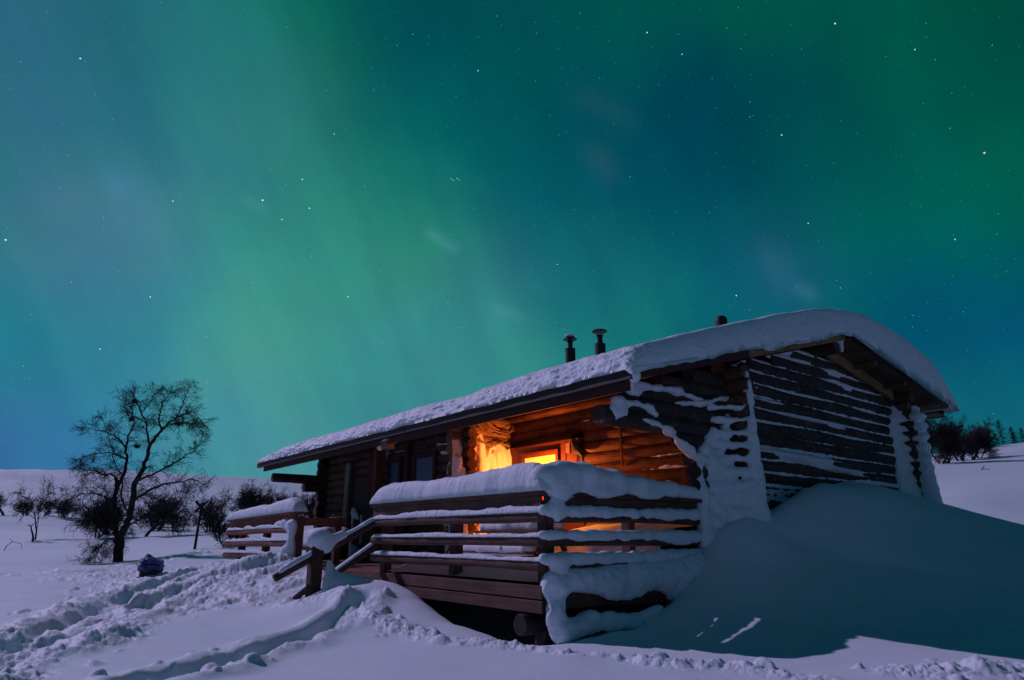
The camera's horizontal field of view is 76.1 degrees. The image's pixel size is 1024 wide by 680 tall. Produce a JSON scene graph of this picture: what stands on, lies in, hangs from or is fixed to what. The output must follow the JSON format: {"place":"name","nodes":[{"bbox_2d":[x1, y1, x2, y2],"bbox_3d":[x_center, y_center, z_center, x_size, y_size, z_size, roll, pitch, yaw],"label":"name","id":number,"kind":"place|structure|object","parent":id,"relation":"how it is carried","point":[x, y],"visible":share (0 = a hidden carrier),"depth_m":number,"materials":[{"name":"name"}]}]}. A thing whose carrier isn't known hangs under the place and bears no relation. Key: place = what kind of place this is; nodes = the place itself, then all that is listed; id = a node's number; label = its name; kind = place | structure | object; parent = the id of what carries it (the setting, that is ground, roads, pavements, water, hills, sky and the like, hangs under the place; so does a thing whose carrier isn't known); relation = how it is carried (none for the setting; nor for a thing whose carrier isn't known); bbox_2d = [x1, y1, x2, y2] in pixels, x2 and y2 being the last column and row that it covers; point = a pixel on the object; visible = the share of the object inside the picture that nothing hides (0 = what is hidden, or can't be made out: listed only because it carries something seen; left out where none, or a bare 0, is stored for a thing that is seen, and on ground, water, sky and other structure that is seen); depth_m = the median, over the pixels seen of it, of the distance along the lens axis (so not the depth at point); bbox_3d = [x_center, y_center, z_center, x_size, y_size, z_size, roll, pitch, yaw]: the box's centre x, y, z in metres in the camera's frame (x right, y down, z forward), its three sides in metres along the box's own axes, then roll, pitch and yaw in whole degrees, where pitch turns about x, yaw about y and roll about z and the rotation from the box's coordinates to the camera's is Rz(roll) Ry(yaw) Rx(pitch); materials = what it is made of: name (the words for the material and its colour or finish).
{"place":"outdoors","nodes":[
{"label":"outdoors","id":0,"kind":"place"},
{"bbox_2d":[0,443,1023,679],"bbox_3d":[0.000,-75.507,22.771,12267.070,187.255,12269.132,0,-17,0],"label":"ground","id":1,"kind":"structure","parent":0,"point":[847,581],"depth_m":8.35,"materials":[{"name":"white snow"}]},
{"bbox_2d":[0,492,10,514],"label":"birch tree","id":2,"kind":"object","parent":1,"relation":"on","point":[1,504],"visible":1,"depth_m":79.14,"materials":[{"name":"black plant"}]},
{"bbox_2d":[9,495,36,515],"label":"birch bush","id":3,"kind":"object","parent":1,"relation":"on","point":[28,504],"visible":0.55,"depth_m":81.47,"materials":[{"name":"black plant"}]},
{"bbox_2d":[27,524,33,541],"bbox_3d":[-30.316,12.234,41.223,0.633,1.307,0.140,0,-17,0],"label":"dead snag","id":4,"kind":"object","parent":1,"relation":"on","point":[32,533],"visible":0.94,"depth_m":41.22,"materials":[{"name":"brown wood"}]},
{"bbox_2d":[6,475,55,539],"bbox_3d":[-31.895,11.056,43.192,2.422,4.432,2.912,-15,-22,40],"label":"birch tree","id":5,"kind":"object","parent":1,"relation":"on","point":[38,505],"visible":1,"depth_m":43.41,"materials":[{"name":"black plant"}]},
{"bbox_2d":[37,496,61,515],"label":"birch tree","id":6,"kind":"object","parent":1,"relation":"on","point":[50,504],"visible":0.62,"depth_m":80.80,"materials":[{"name":"black plant"}]},
{"bbox_2d":[52,494,77,516],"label":"birch bush","id":7,"kind":"object","parent":1,"relation":"on","point":[54,505],"visible":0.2,"depth_m":79.33,"materials":[{"name":"black plant"}]},
{"bbox_2d":[53,497,85,518],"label":"birch bush","id":8,"kind":"object","parent":1,"relation":"on","point":[64,510],"visible":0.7,"depth_m":77.17,"materials":[{"name":"black plant"}]},
{"bbox_2d":[75,496,134,532],"bbox_3d":[-30.792,13.381,49.956,4.301,3.004,3.662,6,-18,-18],"label":"birch bush","id":9,"kind":"object","parent":1,"relation":"on","point":[99,505],"visible":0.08,"depth_m":49.72,"materials":[{"name":"black plant"}]},
{"bbox_2d":[78,497,134,537],"bbox_3d":[-26.972,11.770,43.488,3.371,3.224,3.623,-3,-17,11],"label":"birch tree","id":10,"kind":"object","parent":1,"relation":"on","point":[105,523],"visible":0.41,"depth_m":42.79,"materials":[{"name":"black plant"}]},
{"bbox_2d":[52,378,217,564],"bbox_3d":[-13.878,4.925,24.085,7.777,7.326,2.859,-6,-18,19],"label":"birch tree","id":11,"kind":"object","parent":1,"relation":"on","point":[119,544],"visible":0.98,"depth_m":23.99,"materials":[{"name":"black plant"}]},
{"bbox_2d":[136,554,165,577],"bbox_3d":[-7.901,4.996,14.440,0.626,0.544,0.652,3,-17,-11],"label":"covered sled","id":12,"kind":"object","parent":1,"relation":"on","point":[149,564],"visible":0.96,"depth_m":14.27,"materials":[{"name":"blue fabric"}]},
{"bbox_2d":[123,492,184,530],"bbox_3d":[-29.125,14.013,53.273,4.084,3.350,4.797,3,-17,-11],"label":"birch bush","id":13,"kind":"object","parent":1,"relation":"on","point":[141,511],"visible":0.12,"depth_m":53.24,"materials":[{"name":"black plant"}]},
{"bbox_2d":[144,482,197,536],"bbox_3d":[-22.968,11.563,44.021,3.670,4.216,4.080,-4,-17,13],"label":"birch tree","id":14,"kind":"object","parent":1,"relation":"on","point":[158,519],"visible":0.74,"depth_m":43.70,"materials":[{"name":"black plant"}]},
{"bbox_2d":[162,507,197,531],"bbox_3d":[-25.272,13.648,50.368,3.415,2.460,2.354,-6,-18,20],"label":"birch bush","id":15,"kind":"object","parent":1,"relation":"on","point":[179,520],"visible":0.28,"depth_m":50.30,"materials":[{"name":"black plant"}]},
{"bbox_2d":[193,500,207,548],"bbox_3d":[-11.954,7.200,24.967,0.488,2.097,0.157,2,-17,-5],"label":"trail marker","id":16,"kind":"object","parent":1,"relation":"on","point":[201,507],"visible":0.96,"depth_m":25.09,"materials":[{"name":"brown wood"}]},
{"bbox_2d":[179,493,229,531],"bbox_3d":[-22.331,12.781,48.158,4.136,2.888,3.521,-8,-19,26],"label":"birch bush","id":17,"kind":"object","parent":1,"relation":"on","point":[210,508],"visible":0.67,"depth_m":48.18,"materials":[{"name":"black plant"}]},
{"bbox_2d":[207,486,238,515],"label":"birch tree","id":18,"kind":"object","parent":1,"relation":"on","point":[224,499],"visible":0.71,"depth_m":58.48,"materials":[{"name":"black plant"}]},
{"bbox_2d":[200,512,252,546],"bbox_3d":[-10.856,7.348,25.176,2.006,1.488,1.867,-5,-17,15],"label":"birch tree","id":19,"kind":"object","parent":1,"relation":"on","point":[214,526],"visible":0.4,"depth_m":25.05,"materials":[{"name":"black plant"}]},
{"bbox_2d":[228,478,272,511],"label":"birch tree","id":20,"kind":"object","parent":1,"relation":"on","point":[248,498],"visible":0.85,"depth_m":60.93,"materials":[{"name":"black plant"}]},
{"bbox_2d":[236,487,273,508],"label":"birch tree","id":21,"kind":"object","parent":1,"relation":"on","point":[249,489],"visible":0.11,"depth_m":64.31,"materials":[{"name":"black plant"}]},
{"bbox_2d":[261,484,293,504],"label":"birch tree","id":22,"kind":"object","parent":1,"relation":"on","point":[276,496],"visible":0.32,"depth_m":56.74,"materials":[{"name":"black plant"}]},
{"bbox_2d":[279,491,315,517],"bbox_3d":[-17.151,13.924,54.023,3.662,3.004,4.301,-12,-21,35],"label":"birch bush","id":23,"kind":"object","parent":1,"relation":"on","point":[302,497],"visible":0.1,"depth_m":54.05,"materials":[{"name":"black plant"}]},
{"bbox_2d":[302,493,314,517],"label":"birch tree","id":24,"kind":"object","parent":1,"relation":"on","point":[309,504],"visible":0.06,"depth_m":47.39,"materials":[{"name":"black plant"}]},
{"bbox_2d":[305,507,313,517],"bbox_3d":[-11.949,11.371,42.855,3.415,2.460,2.354,6,-18,-18],"label":"birch bush","id":25,"kind":"object","parent":1,"relation":"on","point":[311,513],"visible":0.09,"depth_m":42.17,"materials":[{"name":"black plant"}]},
{"bbox_2d":[322,460,704,645],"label":"wooden deck","id":26,"kind":"structure","parent":1,"relation":"on","point":[626,559],"depth_m":8.43,"materials":[{"name":"brown wood"}]},
{"bbox_2d":[222,497,306,561],"bbox_3d":[-5.919,4.583,15.242,0.459,1.626,4.802,13,-21,-37],"label":"wooden railing","id":27,"kind":"object","parent":26,"relation":"on","point":[282,516],"visible":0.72,"depth_m":14.65,"materials":[{"name":"brown wood"}]},
{"bbox_2d":[304,517,344,564],"bbox_3d":[-4.019,4.288,13.919,0.910,1.028,0.160,13,-21,-37],"label":"wooden railing","id":28,"kind":"object","parent":26,"relation":"on","point":[337,523],"visible":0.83,"depth_m":14.00,"materials":[{"name":"brown wood"}]},
{"bbox_2d":[272,517,377,598],"bbox_3d":[-2.748,3.480,10.281,1.535,1.374,1.273,-2,-17,6],"label":"stair handrail","id":29,"kind":"object","parent":26,"relation":"attached to","point":[320,543],"visible":0.71,"depth_m":10.09,"materials":[{"name":"brown wood"}]},
{"bbox_2d":[302,527,349,559],"bbox_3d":[-4.416,4.814,15.509,0.986,0.740,1.231,13,-21,-37],"label":"storage bin","id":30,"kind":"object","parent":26,"relation":"on","point":[343,551],"visible":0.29,"depth_m":15.26,"materials":[{"name":"white wood"}]},
{"bbox_2d":[463,522,567,556],"bbox_3d":[0.160,3.260,10.636,1.339,0.982,1.809,13,-21,-37],"label":"picnic table","id":31,"kind":"object","parent":26,"relation":"on","point":[530,551],"visible":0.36,"depth_m":10.20,"materials":[{"name":"white wood"}]},
{"bbox_2d":[256,308,959,561],"bbox_3d":[1.450,2.916,16.802,11.310,5.560,14.242,13,-21,-37],"label":"log cabin","id":32,"kind":"object","parent":1,"relation":"on","point":[759,418],"visible":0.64,"depth_m":12.14,"materials":[{"name":"brown wood"}]},
{"bbox_2d":[352,477,368,559],"bbox_3d":[-3.890,4.557,16.789,0.100,2.030,0.900,13,-21,-37],"label":"door","id":33,"kind":"structure","parent":32,"relation":"in","point":[361,484],"depth_m":16.90,"materials":[{"name":"brown wood"}]},
{"bbox_2d":[377,438,397,456],"bbox_3d":[-2.578,2.195,13.284,0.292,0.368,0.631,13,-21,-37],"label":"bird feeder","id":34,"kind":"object","parent":32,"relation":"hanging from","point":[385,445],"visible":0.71,"depth_m":13.12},
{"bbox_2d":[386,457,402,485],"bbox_3d":[-2.841,3.529,15.771,0.070,1.350,0.640,13,-21,-37],"label":"window","id":35,"kind":"structure","parent":32,"relation":"in","point":[395,465],"depth_m":15.87,"materials":[{"name":"glass"}]},
{"bbox_2d":[412,450,437,480],"bbox_3d":[-1.980,3.218,14.738,0.070,1.350,1.000,13,-21,-37],"label":"window","id":36,"kind":"structure","parent":32,"relation":"in","point":[424,465],"depth_m":14.81,"materials":[{"name":"glass"}]},
{"bbox_2d":[475,436,512,448],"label":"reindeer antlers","id":37,"kind":"object","parent":32,"relation":"attached to","point":[490,446],"visible":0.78,"depth_m":14.31},
{"bbox_2d":[475,422,515,439],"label":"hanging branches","id":38,"kind":"object","parent":32,"relation":"hanging from","point":[503,434],"visible":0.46,"depth_m":14.38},
{"bbox_2d":[521,449,559,499],"bbox_3d":[0.581,2.856,13.694,0.058,1.040,1.200,13,-21,-37],"label":"window","id":39,"kind":"structure","parent":32,"relation":"in","point":[546,456],"depth_m":13.73,"materials":[{"name":"yellow glass"}]},
{"bbox_2d":[565,438,584,460],"bbox_3d":[1.227,2.259,12.925,0.164,0.641,0.489,13,-21,-37],"label":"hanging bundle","id":40,"kind":"object","parent":32,"relation":"hanging from","point":[574,444],"visible":0.94,"depth_m":12.89,"materials":[{"name":"brown wood"}]},
{"bbox_2d":[924,419,968,463],"bbox_3d":[24.861,5.898,38.099,2.696,3.224,2.898,5,-18,-17],"label":"birch tree","id":41,"kind":"object","parent":1,"relation":"on","point":[952,451],"visible":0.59,"depth_m":37.39,"materials":[{"name":"black plant"}]},
{"bbox_2d":[925,411,980,464],"bbox_3d":[24.774,5.507,37.627,2.661,3.821,2.958,7,-18,-22],"label":"birch tree","id":42,"kind":"object","parent":1,"relation":"on","point":[935,437],"visible":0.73,"depth_m":37.29,"materials":[{"name":"black plant"}]},
{"bbox_2d":[934,419,989,460],"bbox_3d":[27.876,6.311,40.702,3.044,2.657,2.591,12,-20,-34],"label":"birch bush","id":43,"kind":"object","parent":1,"relation":"on","point":[967,443],"visible":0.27,"depth_m":40.39,"materials":[{"name":"black plant"}]},
{"bbox_2d":[961,424,1000,457],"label":"birch tree","id":44,"kind":"object","parent":1,"relation":"on","point":[985,443],"visible":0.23,"depth_m":41.45,"materials":[{"name":"black plant"}]},
{"bbox_2d":[964,415,1002,459],"bbox_3d":[29.350,6.295,40.958,2.202,3.162,2.448,-10,-19,30],"label":"birch tree","id":45,"kind":"object","parent":1,"relation":"on","point":[983,439],"visible":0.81,"depth_m":40.63,"materials":[{"name":"black plant"}]},
{"bbox_2d":[994,420,1010,445],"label":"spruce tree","id":46,"kind":"object","parent":1,"relation":"on","point":[998,424],"visible":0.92,"depth_m":62.00,"materials":[{"name":"green plant"}]},
{"bbox_2d":[1006,427,1021,444],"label":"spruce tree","id":47,"kind":"object","parent":1,"relation":"on","point":[1012,431],"visible":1,"depth_m":62.01,"materials":[{"name":"green plant"}]},
{"bbox_2d":[1018,428,1023,442],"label":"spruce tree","id":48,"kind":"object","parent":1,"relation":"on","point":[1021,433],"visible":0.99,"depth_m":62.05,"materials":[{"name":"green plant"}]},
{"bbox_2d":[0,0,1023,477],"label":"sky","id":49,"kind":"structure","parent":0,"point":[324,217],"materials":[{"name":"teal"}]}
]}

